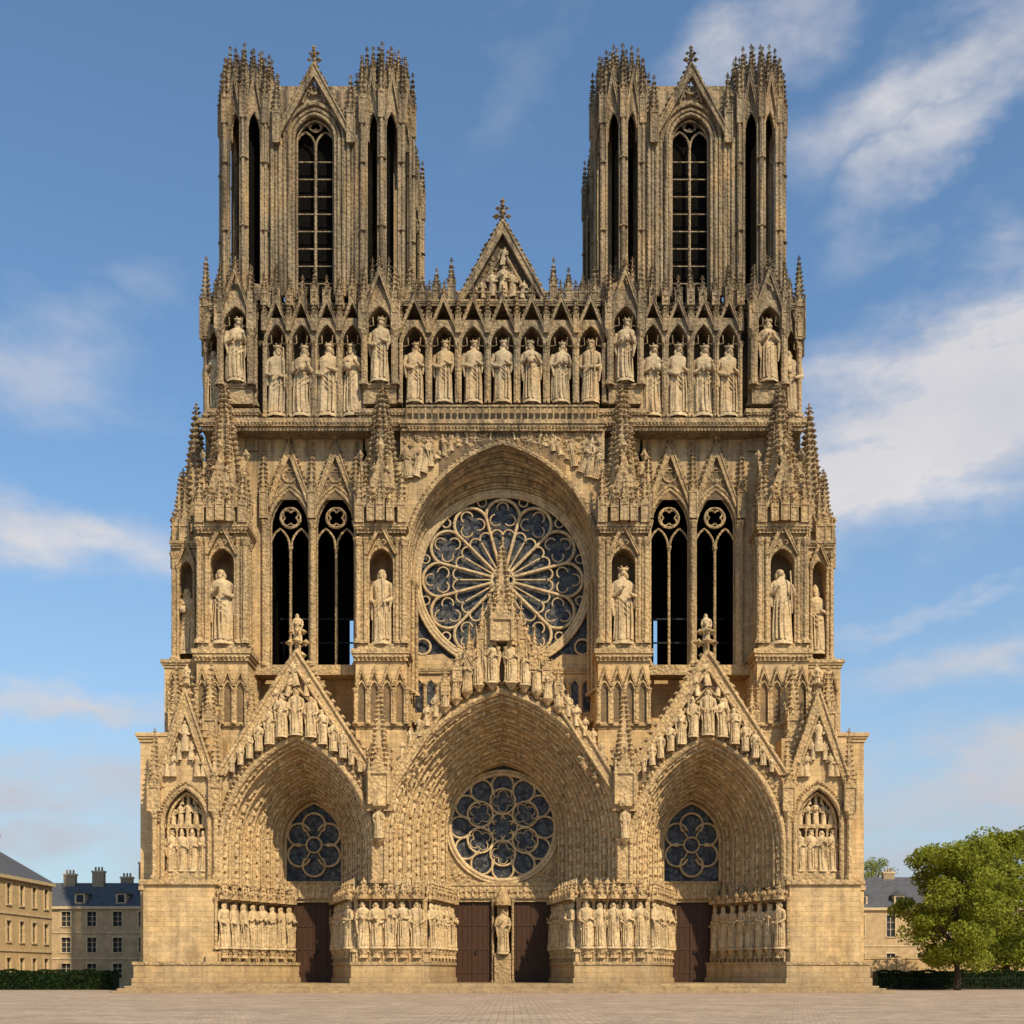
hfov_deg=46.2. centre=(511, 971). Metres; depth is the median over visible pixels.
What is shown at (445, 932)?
saint statue
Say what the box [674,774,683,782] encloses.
carved figure
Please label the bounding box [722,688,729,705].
carved figure
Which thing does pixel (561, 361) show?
king statue
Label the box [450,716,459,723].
carved figure
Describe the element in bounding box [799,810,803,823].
carved figure
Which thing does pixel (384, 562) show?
blackened niche backs
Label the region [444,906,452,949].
saint statue
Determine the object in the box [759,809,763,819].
carved figure
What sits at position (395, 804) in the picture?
carved figure
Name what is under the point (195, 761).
carved figure
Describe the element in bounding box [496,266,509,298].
carved figure
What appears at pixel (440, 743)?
carved figure
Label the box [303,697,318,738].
saint statue
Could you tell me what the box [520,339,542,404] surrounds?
king statue
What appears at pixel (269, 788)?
carved figure
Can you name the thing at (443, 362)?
king statue
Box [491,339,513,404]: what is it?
king statue
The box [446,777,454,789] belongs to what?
carved figure
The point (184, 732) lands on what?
carved figure
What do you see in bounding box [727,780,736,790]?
carved figure
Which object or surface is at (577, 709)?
carved figure
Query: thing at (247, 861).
carved figure
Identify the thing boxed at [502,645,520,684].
saint statue
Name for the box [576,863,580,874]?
carved figure
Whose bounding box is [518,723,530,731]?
carved figure
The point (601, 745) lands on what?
carved figure
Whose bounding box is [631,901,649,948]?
saint statue
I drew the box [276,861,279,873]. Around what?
carved figure
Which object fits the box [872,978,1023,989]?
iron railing
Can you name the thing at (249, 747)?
saint statue
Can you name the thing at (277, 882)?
carved figure
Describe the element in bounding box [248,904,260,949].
saint statue
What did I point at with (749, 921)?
saint statue
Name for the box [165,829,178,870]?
saint statue
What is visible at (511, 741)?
carved figure
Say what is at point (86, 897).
stone trim
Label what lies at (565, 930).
saint statue
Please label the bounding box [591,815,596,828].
carved figure
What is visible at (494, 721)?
carved figure
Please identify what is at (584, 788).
carved figure
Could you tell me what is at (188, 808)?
carved figure
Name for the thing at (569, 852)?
carved figure
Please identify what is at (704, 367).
king statue
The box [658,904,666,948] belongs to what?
saint statue
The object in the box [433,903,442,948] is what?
saint statue
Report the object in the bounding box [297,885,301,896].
carved figure
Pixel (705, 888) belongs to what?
carved figure
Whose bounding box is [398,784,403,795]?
carved figure
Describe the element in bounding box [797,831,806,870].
saint statue
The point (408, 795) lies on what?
carved figure
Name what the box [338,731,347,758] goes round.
saint statue
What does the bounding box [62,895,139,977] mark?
windows
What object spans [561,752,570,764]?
carved figure
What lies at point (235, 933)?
saint statue
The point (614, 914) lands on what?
saint statue
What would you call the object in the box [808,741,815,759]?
carved figure
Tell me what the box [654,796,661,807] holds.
carved figure
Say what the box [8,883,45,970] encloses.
windows
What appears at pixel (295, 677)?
carved figure
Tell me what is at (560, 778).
carved figure
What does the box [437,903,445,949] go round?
saint statue
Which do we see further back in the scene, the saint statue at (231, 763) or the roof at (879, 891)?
the roof at (879, 891)
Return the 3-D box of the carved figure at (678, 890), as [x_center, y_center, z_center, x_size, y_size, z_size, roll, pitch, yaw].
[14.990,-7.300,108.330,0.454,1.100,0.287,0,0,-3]
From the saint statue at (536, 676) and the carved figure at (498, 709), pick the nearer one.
the saint statue at (536, 676)
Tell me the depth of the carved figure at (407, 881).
99.36 m
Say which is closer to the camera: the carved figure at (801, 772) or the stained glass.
the carved figure at (801, 772)
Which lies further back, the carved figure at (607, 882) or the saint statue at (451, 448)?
the saint statue at (451, 448)
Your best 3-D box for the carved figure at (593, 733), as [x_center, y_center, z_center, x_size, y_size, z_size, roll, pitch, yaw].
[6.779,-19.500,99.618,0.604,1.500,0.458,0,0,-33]
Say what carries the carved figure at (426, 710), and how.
attached to the carved stonework
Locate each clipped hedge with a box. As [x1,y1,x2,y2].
[0,968,118,989]
[873,969,1023,988]
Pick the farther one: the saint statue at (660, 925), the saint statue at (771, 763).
the saint statue at (660, 925)
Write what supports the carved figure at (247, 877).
attached to the carved stonework
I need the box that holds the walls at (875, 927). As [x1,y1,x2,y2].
[864,910,1021,957]
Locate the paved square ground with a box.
[0,985,1023,1023]
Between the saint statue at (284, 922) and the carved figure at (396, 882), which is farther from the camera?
the saint statue at (284, 922)
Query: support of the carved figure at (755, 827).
attached to the carved stonework
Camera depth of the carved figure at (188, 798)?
100.75 m
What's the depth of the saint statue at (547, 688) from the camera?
99.28 m
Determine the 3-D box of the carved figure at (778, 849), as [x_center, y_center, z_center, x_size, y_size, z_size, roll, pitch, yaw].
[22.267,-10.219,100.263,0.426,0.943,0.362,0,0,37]
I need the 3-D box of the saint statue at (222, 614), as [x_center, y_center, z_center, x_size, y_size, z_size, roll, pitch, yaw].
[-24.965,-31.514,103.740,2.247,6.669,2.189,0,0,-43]
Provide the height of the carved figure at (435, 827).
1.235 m
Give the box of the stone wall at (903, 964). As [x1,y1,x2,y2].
[864,956,1023,985]
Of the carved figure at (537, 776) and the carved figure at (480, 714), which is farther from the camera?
the carved figure at (537, 776)
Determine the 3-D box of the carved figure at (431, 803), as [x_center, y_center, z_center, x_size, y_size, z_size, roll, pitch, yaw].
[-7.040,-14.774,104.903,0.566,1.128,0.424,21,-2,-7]
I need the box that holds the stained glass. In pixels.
[287,498,717,880]
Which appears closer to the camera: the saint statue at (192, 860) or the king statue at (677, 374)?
the saint statue at (192, 860)
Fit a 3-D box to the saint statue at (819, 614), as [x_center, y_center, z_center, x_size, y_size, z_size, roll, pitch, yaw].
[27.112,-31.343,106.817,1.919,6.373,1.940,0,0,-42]
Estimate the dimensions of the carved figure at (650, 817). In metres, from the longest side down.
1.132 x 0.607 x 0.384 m
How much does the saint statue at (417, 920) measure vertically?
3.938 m
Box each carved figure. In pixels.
[163,754,170,776]
[169,753,177,776]
[170,808,176,823]
[175,741,181,759]
[176,804,184,823]
[179,721,190,751]
[183,802,192,823]
[186,795,190,804]
[188,741,194,759]
[192,753,200,776]
[192,804,199,823]
[198,757,206,776]
[200,810,204,823]
[224,860,227,869]
[235,828,240,839]
[235,843,238,854]
[235,859,238,869]
[235,874,238,884]
[238,814,243,825]
[242,801,249,811]
[245,857,249,869]
[245,873,249,885]
[246,841,249,853]
[247,826,251,837]
[249,788,256,798]
[249,810,255,821]
[256,796,263,807]
[256,850,259,860]
[256,864,259,873]
[257,776,265,785]
[264,783,273,794]
[266,848,269,859]
[266,862,269,873]
[267,766,276,775]
[272,688,278,701]
[276,831,280,842]
[276,846,279,857]
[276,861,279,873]
[276,877,279,888]
[279,759,289,765]
[279,817,284,827]
[280,796,287,805]
[284,678,293,696]
[285,804,292,814]
[288,661,299,686]
[288,765,299,772]
[290,788,299,795]
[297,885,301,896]
[302,763,313,770]
[303,678,311,696]
[304,885,308,896]
[309,792,320,798]
[311,885,315,896]
[313,688,319,704]
[315,786,324,794]
[317,770,326,779]
[318,885,321,896]
[325,885,328,896]
[330,772,338,781]
[342,855,345,866]
[351,878,354,892]
[354,821,358,832]
[356,853,359,864]
[389,827,393,838]
[389,842,393,853]
[389,857,392,868]
[391,813,395,823]
[393,798,398,809]
[393,878,398,889]
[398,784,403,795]
[398,823,402,835]
[398,840,402,851]
[398,856,402,867]
[398,872,402,884]
[399,741,405,755]
[400,807,405,819]
[404,792,410,803]
[405,878,409,888]
[406,728,413,745]
[407,819,412,832]
[407,837,411,850]
[407,854,411,867]
[407,871,411,885]
[409,777,416,788]
[410,803,415,815]
[414,717,421,735]
[415,785,421,798]
[416,833,419,842]
[416,846,419,857]
[416,861,419,871]
[417,763,424,773]
[417,818,421,828]
[419,804,423,814]
[422,771,429,782]
[423,705,429,725]
[423,790,428,800]
[424,844,428,855]
[424,859,428,871]
[425,749,433,760]
[425,812,430,824]
[425,828,428,839]
[426,878,429,893]
[427,735,435,743]
[429,797,434,809]
[430,694,440,716]
[431,756,439,767]
[433,824,437,836]
[433,841,437,853]
[433,858,437,870]
[434,783,441,794]
[434,807,440,820]
[436,737,444,748]
[438,725,447,733]
[439,791,445,804]
[441,823,445,832]
[441,836,444,847]
[441,851,444,861]
[441,865,444,875]
[442,744,452,754]
[442,771,449,781]
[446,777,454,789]
[448,728,457,737]
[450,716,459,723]
[452,759,461,769]
[455,733,465,742]
[455,745,463,753]
[457,765,466,776]
[460,719,471,727]
[461,707,471,715]
[463,749,472,758]
[469,725,481,733]
[469,755,480,764]
[474,711,486,719]
[475,702,485,707]
[476,742,487,749]
[478,280,486,298]
[483,748,495,756]
[485,718,498,724]
[486,272,497,298]
[489,697,499,701]
[490,707,500,712]
[492,727,502,732]
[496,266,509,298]
[499,247,507,266]
[502,717,514,723]
[503,697,513,701]
[505,708,517,714]
[506,729,516,733]
[506,738,517,744]
[507,271,517,298]
[509,758,519,764]
[516,751,527,759]
[517,701,528,707]
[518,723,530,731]
[519,281,527,298]
[520,734,529,740]
[520,743,531,751]
[522,714,531,720]
[533,772,541,780]
[534,730,545,740]
[534,752,543,760]
[535,721,545,729]
[537,431,541,443]
[543,771,552,781]
[544,715,553,723]
[548,729,558,739]
[548,741,558,751]
[554,783,562,795]
[557,773,564,784]
[560,833,563,843]
[560,847,563,857]
[560,862,563,871]
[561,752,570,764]
[562,798,567,811]
[563,694,572,716]
[564,769,571,779]
[565,786,571,797]
[566,814,571,827]
[567,831,571,844]
[567,848,572,861]
[567,865,571,878]
[571,801,576,812]
[572,753,579,763]
[573,878,577,893]
[574,705,580,725]
[575,815,579,827]
[576,831,580,843]
[576,847,579,858]
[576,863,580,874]
[577,745,584,754]
[580,782,587,794]
[582,717,588,735]
[582,809,586,819]
[584,823,588,833]
[584,852,588,862]
[585,837,588,847]
[587,798,593,811]
[589,779,595,791]
[590,728,596,745]
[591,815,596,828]
[592,831,597,845]
[593,849,596,862]
[593,867,597,880]
[594,878,598,889]
[595,794,600,806]
[598,741,604,755]
[599,810,603,822]
[600,783,605,794]
[601,826,605,838]
[601,842,605,854]
[601,858,605,871]
[601,875,605,885]
[605,797,609,807]
[605,878,610,889]
[608,812,612,822]
[610,827,614,837]
[611,841,614,852]
[611,856,614,867]
[611,871,614,881]
[639,843,642,854]
[644,841,647,853]
[644,857,647,869]
[644,873,647,885]
[645,825,649,837]
[648,810,653,822]
[649,851,652,860]
[649,864,652,873]
[649,878,652,893]
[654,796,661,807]
[659,846,662,857]
[659,861,662,873]
[663,783,671,794]
[671,766,680,775]
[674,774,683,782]
[676,885,679,896]
[683,758,692,765]
[686,690,692,704]
[686,765,697,772]
[692,675,700,696]
[696,885,700,896]
[701,664,711,686]
[701,763,712,770]
[703,787,712,794]
[703,885,707,896]
[710,755,719,762]
[713,746,723,752]
[715,680,723,696]
[715,770,725,779]
[717,811,723,821]
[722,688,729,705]
[723,763,732,771]
[723,824,728,835]
[725,839,728,851]
[725,855,729,866]
[725,870,729,881]
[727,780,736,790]
[734,832,738,842]
[735,845,738,856]
[735,861,738,871]
[735,875,738,885]
[738,792,746,803]
[745,783,751,793]
[745,872,748,881]
[746,806,752,817]
[752,821,757,832]
[753,796,758,806]
[754,836,758,848]
[754,852,758,864]
[754,868,758,880]
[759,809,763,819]
[763,823,767,834]
[765,838,768,848]
[765,852,768,863]
[765,867,768,878]
[775,831,779,841]
[776,845,779,855]
[776,859,779,868]
[776,872,779,882]
[797,757,804,776]
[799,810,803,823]
[803,753,811,776]
[803,803,812,823]
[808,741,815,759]
[811,802,819,823]
[813,721,824,751]
[814,795,818,803]
[819,804,827,823]
[822,741,828,759]
[825,753,835,776]
[827,808,834,823]
[832,757,840,776]
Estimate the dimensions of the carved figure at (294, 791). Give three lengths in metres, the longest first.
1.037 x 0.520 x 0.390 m
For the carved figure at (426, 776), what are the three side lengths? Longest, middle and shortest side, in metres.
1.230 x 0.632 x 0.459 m
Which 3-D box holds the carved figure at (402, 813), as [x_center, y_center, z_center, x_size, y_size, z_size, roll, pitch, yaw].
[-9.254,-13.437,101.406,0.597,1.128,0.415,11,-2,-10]
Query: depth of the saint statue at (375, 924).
98.86 m
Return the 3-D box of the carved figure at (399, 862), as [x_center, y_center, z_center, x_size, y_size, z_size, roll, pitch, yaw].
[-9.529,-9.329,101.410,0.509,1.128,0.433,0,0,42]
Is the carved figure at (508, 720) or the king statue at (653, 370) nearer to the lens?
the carved figure at (508, 720)
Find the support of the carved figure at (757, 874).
attached to the carved stonework
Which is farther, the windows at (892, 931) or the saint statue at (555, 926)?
the windows at (892, 931)
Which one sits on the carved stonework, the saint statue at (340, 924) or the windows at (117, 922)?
the saint statue at (340, 924)
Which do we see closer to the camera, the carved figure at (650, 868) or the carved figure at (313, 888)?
the carved figure at (650, 868)
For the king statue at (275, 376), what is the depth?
104.88 m
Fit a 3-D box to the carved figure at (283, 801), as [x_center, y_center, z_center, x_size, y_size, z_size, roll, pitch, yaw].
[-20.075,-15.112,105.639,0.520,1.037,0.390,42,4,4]
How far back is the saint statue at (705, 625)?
100.18 m
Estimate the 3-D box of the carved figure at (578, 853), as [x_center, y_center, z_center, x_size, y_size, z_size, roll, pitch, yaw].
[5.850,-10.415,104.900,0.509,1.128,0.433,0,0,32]
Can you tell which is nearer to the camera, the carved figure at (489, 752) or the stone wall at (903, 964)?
the carved figure at (489, 752)
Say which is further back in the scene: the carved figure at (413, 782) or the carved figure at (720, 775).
the carved figure at (720, 775)
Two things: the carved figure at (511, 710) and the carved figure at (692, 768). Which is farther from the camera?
the carved figure at (692, 768)
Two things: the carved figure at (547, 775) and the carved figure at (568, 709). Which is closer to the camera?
the carved figure at (568, 709)
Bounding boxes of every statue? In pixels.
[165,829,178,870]
[175,828,188,870]
[179,588,192,657]
[183,664,190,685]
[185,828,199,870]
[197,831,206,870]
[201,351,219,415]
[209,569,233,643]
[217,902,231,948]
[223,316,246,382]
[229,755,234,771]
[230,903,241,948]
[236,744,244,764]
[239,902,250,948]
[245,731,253,758]
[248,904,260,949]
[253,722,263,751]
[258,904,270,949]
[262,343,286,417]
[262,706,275,744]
[269,906,279,949]
[273,693,288,738]
[277,907,288,949]
[285,906,296,950]
[288,689,304,736]
[291,344,312,417]
[292,614,303,644]
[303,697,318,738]
[316,341,337,417]
[316,709,328,745]
[327,722,338,751]
[329,907,335,950]
[331,907,337,949]
[333,904,339,949]
[335,904,342,949]
[337,903,344,948]
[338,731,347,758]
[340,902,346,948]
[342,342,361,417]
[342,901,353,948]
[347,744,354,764]
[354,901,369,948]
[357,755,362,771]
[367,316,390,382]
[368,902,384,948]
[369,569,392,643]
[372,809,384,837]
[381,901,398,948]
[396,901,411,948]
[399,449,413,478]
[403,341,425,406]
[408,901,425,948]
[412,444,425,477]
[420,439,435,473]
[425,439,434,466]
[427,903,437,948]
[432,339,454,404]
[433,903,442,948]
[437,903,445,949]
[440,680,450,704]
[441,435,446,455]
[441,905,449,949]
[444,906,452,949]
[447,432,453,450]
[447,904,455,949]
[450,670,460,696]
[451,907,458,950]
[461,663,473,689]
[462,339,483,404]
[472,649,484,684]
[483,645,501,684]
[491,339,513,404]
[494,908,510,953]
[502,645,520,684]
[518,654,530,684]
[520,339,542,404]
[531,664,542,691]
[542,674,553,696]
[546,906,553,950]
[549,432,555,451]
[549,907,556,949]
[550,341,572,404]
[552,680,564,704]
[552,905,559,949]
[554,434,562,455]
[555,903,562,949]
[558,903,566,949]
[562,903,569,948]
[564,902,576,948]
[567,439,578,466]
[577,444,594,473]
[577,899,596,948]
[579,338,601,406]
[583,437,595,476]
[591,447,603,479]
[592,902,608,948]
[606,902,622,948]
[611,565,635,643]
[614,317,636,382]
[619,899,635,948]
[620,809,630,837]
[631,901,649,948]
[641,757,646,771]
[643,343,663,417]
[648,744,656,765]
[650,901,661,948]
[656,734,665,758]
[656,904,664,948]
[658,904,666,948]
[660,903,669,949]
[664,905,671,949]
[665,722,675,751]
[666,906,674,949]
[667,342,688,417]
[670,907,676,950]
[674,709,687,745]
[686,696,700,738]
[693,343,715,417]
[699,689,716,736]
[701,614,711,643]
[709,905,718,949]
[715,698,729,738]
[717,906,728,949]
[718,344,738,417]
[726,905,737,949]
[727,708,741,744]
[735,905,744,949]
[740,723,750,751]
[742,904,755,949]
[750,730,759,758]
[753,901,763,948]
[758,318,780,382]
[759,743,767,765]
[763,903,773,948]
[769,569,795,643]
[769,757,774,771]
[771,901,785,948]
[785,351,803,415]
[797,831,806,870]
[804,829,818,870]
[812,585,825,657]
[813,665,820,685]
[815,831,828,870]
[826,829,838,870]
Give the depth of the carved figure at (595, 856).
102.46 m
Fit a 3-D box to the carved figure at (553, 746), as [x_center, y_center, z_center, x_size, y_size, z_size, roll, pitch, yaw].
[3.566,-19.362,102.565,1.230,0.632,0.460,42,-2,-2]
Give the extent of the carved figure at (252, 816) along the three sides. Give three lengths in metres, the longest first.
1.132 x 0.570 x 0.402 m
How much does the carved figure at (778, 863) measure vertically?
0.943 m
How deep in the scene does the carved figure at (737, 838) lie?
105.61 m
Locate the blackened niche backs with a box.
[170,236,833,937]
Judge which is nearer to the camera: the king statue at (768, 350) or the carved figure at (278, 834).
the king statue at (768, 350)
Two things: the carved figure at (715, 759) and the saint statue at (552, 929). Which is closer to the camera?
the carved figure at (715, 759)
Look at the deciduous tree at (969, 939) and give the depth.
109.79 m
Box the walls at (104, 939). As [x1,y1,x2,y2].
[52,909,139,984]
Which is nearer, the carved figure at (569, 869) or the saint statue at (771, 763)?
the saint statue at (771, 763)
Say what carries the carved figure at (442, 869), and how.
attached to the carved stonework
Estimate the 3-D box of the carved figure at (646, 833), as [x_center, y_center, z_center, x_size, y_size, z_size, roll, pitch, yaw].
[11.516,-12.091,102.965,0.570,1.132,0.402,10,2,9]
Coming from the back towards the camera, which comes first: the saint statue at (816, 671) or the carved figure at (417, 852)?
the carved figure at (417, 852)
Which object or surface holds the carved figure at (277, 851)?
attached to the carved stonework
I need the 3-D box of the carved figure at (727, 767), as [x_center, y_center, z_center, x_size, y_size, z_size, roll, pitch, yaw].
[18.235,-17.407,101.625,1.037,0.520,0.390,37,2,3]
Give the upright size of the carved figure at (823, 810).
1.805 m
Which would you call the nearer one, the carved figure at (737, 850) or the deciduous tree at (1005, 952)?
the carved figure at (737, 850)
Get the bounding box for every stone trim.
[0,835,55,971]
[52,862,139,978]
[864,872,1020,957]
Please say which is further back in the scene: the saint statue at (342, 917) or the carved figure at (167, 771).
the saint statue at (342, 917)
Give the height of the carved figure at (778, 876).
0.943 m
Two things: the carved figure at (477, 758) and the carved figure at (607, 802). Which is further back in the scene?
the carved figure at (477, 758)
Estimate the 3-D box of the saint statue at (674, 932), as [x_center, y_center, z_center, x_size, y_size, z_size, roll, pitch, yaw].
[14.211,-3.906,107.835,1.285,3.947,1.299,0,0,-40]
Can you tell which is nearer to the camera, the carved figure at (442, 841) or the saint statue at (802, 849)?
the saint statue at (802, 849)
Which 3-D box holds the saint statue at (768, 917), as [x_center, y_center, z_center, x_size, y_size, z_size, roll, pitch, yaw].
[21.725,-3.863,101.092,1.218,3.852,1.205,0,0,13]
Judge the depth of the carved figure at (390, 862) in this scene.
100.16 m
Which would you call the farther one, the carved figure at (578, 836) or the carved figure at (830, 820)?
the carved figure at (578, 836)
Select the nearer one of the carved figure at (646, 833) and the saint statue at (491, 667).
the saint statue at (491, 667)
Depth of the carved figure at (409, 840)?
102.46 m
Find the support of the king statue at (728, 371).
on the carved stonework
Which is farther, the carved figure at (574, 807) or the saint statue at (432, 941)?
the carved figure at (574, 807)
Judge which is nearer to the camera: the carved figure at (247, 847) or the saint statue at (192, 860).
the saint statue at (192, 860)
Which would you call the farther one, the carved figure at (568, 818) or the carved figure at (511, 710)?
the carved figure at (568, 818)
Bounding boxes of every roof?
[0,852,54,883]
[52,883,139,905]
[864,877,1020,906]
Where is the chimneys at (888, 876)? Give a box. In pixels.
[882,868,894,878]
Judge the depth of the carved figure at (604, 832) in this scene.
101.31 m
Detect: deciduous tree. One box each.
[864,857,898,879]
[887,834,1023,989]
[952,825,1023,972]
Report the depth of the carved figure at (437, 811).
105.93 m
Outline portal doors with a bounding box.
[293,902,712,981]
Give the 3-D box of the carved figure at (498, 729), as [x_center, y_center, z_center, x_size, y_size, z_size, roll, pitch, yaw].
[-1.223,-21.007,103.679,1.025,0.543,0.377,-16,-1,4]
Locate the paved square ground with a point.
(952, 1006)
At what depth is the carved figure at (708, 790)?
105.66 m
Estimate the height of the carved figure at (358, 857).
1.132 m
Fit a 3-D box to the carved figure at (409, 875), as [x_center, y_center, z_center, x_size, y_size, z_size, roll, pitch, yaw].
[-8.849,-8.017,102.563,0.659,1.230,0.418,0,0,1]
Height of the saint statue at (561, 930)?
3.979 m
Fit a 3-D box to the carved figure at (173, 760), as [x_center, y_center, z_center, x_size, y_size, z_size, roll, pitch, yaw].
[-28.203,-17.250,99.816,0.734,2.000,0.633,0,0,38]
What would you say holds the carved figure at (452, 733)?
attached to the carved stonework
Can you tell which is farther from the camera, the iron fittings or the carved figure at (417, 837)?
the iron fittings
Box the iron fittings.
[281,618,725,953]
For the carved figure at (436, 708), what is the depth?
99.47 m
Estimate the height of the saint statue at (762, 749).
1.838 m
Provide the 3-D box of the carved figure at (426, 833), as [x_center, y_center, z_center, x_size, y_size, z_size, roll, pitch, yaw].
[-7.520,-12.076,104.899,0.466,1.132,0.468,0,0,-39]
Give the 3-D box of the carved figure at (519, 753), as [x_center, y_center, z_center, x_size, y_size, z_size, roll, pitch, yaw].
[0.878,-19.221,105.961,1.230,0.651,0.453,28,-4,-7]
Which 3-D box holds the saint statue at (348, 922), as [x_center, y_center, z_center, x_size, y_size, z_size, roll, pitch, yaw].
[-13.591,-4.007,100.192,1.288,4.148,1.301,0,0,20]
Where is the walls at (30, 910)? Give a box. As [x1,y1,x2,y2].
[0,877,51,971]
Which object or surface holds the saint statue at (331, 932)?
on the carved stonework
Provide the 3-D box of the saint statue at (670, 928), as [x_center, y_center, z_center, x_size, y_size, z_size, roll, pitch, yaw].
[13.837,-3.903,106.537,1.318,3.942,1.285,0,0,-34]
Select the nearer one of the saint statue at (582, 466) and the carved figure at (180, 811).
the carved figure at (180, 811)
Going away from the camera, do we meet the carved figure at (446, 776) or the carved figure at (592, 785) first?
the carved figure at (592, 785)
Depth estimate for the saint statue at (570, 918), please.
99.83 m
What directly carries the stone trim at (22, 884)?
on the walls at (30, 910)
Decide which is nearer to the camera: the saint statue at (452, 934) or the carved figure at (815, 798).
the carved figure at (815, 798)
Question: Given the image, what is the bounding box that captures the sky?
[0,0,1023,887]
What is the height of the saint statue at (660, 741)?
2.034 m
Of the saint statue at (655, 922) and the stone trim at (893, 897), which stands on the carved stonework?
the saint statue at (655, 922)
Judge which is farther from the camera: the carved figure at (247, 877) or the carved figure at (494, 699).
the carved figure at (247, 877)
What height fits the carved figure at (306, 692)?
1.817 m
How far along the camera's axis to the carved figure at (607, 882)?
99.37 m
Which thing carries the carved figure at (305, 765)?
attached to the carved stonework
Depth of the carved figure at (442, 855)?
107.15 m
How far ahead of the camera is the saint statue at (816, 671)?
100.17 m
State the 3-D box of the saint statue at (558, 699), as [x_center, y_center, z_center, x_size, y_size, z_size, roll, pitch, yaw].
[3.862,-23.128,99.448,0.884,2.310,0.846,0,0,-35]
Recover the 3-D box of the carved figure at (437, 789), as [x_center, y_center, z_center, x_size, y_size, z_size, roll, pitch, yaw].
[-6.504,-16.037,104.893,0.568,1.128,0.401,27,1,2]
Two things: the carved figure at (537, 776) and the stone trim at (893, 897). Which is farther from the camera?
the stone trim at (893, 897)
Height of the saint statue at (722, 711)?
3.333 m
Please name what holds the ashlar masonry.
on the paved square ground
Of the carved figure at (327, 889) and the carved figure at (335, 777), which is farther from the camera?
the carved figure at (327, 889)
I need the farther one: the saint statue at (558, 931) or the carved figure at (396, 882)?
the saint statue at (558, 931)
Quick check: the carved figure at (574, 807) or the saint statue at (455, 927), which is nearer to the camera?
the carved figure at (574, 807)
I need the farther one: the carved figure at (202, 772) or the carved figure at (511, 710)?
the carved figure at (511, 710)
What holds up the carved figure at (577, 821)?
attached to the carved stonework
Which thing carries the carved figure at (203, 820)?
attached to the carved stonework
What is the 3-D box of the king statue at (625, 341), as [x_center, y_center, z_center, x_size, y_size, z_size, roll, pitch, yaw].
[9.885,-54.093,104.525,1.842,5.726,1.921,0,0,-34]
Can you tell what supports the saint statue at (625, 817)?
on the carved stonework
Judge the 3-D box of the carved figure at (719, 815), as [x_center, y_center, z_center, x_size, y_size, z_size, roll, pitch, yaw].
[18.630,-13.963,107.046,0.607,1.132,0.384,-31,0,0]
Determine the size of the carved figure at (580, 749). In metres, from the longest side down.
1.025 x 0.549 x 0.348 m
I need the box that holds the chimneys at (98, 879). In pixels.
[63,864,139,886]
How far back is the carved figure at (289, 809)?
106.89 m
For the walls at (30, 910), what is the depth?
135.25 m
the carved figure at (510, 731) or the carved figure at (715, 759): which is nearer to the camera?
the carved figure at (715, 759)
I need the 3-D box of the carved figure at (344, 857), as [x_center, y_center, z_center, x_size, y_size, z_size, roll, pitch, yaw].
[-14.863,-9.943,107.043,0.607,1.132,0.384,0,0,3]
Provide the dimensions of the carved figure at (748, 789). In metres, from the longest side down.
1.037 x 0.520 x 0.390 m
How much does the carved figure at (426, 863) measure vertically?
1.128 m
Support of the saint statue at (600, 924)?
on the carved stonework
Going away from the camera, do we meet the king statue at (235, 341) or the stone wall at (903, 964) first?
the king statue at (235, 341)
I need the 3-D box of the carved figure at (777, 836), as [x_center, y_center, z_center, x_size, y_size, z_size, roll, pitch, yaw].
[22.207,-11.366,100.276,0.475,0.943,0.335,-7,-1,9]
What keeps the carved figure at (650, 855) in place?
attached to the carved stonework
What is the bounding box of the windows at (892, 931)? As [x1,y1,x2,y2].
[864,897,1016,957]
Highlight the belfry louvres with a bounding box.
[249,114,755,664]
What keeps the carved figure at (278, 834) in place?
attached to the carved stonework
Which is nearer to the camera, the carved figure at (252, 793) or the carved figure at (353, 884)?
the carved figure at (353, 884)
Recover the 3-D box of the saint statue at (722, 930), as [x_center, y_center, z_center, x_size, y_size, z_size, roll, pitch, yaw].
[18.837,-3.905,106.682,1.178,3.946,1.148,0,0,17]
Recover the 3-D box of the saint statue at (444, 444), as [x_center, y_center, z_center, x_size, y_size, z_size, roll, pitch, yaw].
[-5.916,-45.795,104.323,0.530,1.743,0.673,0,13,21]
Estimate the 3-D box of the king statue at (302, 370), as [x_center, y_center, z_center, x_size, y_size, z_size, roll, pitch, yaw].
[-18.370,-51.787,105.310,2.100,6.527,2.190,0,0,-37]
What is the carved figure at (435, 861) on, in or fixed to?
attached to the carved stonework
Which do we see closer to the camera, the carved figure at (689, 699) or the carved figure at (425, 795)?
the carved figure at (689, 699)
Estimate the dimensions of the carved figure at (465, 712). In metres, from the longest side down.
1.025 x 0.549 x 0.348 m
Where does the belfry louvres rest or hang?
attached to the ashlar masonry
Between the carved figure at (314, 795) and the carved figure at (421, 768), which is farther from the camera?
the carved figure at (314, 795)
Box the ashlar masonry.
[109,78,893,992]
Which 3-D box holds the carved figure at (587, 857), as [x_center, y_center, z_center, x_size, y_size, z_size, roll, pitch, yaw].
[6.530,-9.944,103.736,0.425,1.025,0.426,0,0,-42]
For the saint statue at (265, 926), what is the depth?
104.12 m
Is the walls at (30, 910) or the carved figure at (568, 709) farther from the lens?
the walls at (30, 910)
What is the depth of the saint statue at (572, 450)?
104.26 m
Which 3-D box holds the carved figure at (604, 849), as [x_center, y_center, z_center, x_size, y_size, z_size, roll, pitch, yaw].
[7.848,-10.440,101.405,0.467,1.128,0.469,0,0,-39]
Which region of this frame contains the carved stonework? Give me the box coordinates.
[132,40,871,981]
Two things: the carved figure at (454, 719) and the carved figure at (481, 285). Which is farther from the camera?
the carved figure at (481, 285)

